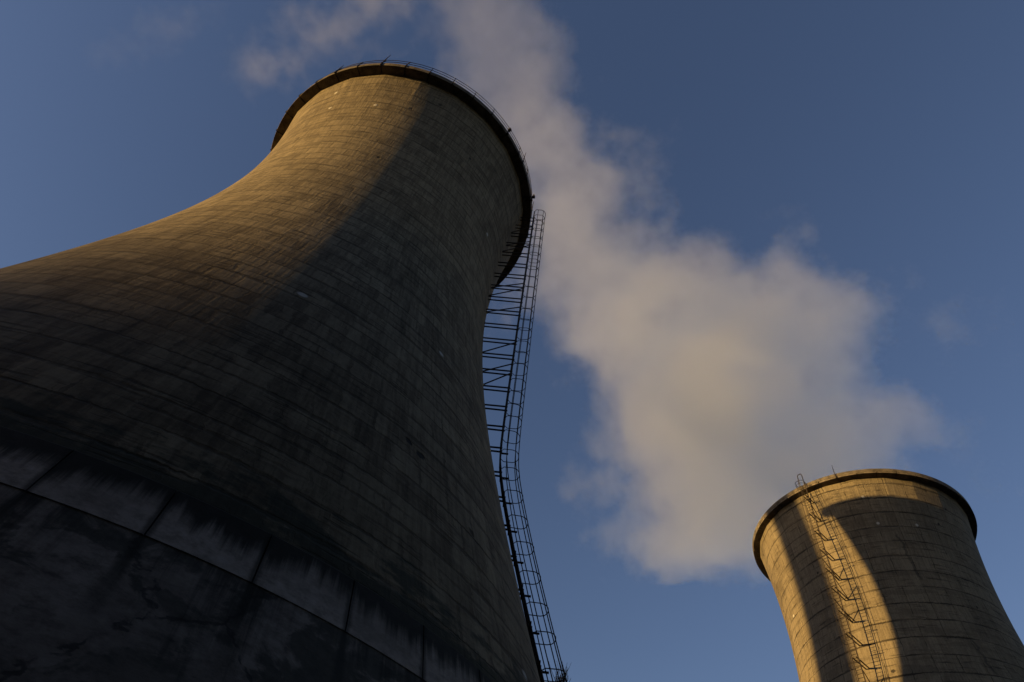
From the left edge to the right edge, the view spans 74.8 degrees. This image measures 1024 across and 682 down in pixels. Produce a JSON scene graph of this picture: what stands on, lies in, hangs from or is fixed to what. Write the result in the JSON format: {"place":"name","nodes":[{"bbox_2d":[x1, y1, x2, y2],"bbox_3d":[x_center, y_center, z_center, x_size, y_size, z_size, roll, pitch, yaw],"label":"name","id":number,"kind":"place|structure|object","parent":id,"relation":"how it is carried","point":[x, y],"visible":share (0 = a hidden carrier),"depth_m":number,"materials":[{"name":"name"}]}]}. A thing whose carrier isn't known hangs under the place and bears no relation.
{"place":"outdoors","nodes":[
{"label":"outdoors","id":0,"kind":"place"},
{"bbox_2d":[0,55,566,681],"bbox_3d":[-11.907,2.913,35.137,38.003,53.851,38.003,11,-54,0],"label":"cooling tower","id":1,"kind":"structure","parent":0,"point":[244,429],"depth_m":16.56,"materials":[{"name":"concrete"}]},
{"bbox_2d":[0,0,1023,681],"label":"sky","id":2,"kind":"structure","parent":0,"point":[783,240],"materials":[{"name":"blue"}]},
{"label":"ground","id":3,"kind":"structure","parent":0,"visible":0},
{"bbox_2d":[549,662,570,681],"bbox_3d":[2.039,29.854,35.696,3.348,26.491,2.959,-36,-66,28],"label":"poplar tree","id":4,"kind":"object","parent":3,"relation":"on","point":[560,677],"visible":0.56,"depth_m":45.41,"materials":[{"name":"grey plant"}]},
{"bbox_2d":[752,467,1023,681],"bbox_3d":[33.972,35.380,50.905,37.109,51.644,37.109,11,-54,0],"label":"cooling tower","id":5,"kind":"structure","parent":3,"relation":"on","point":[876,575],"depth_m":58.70,"materials":[{"name":"concrete"}]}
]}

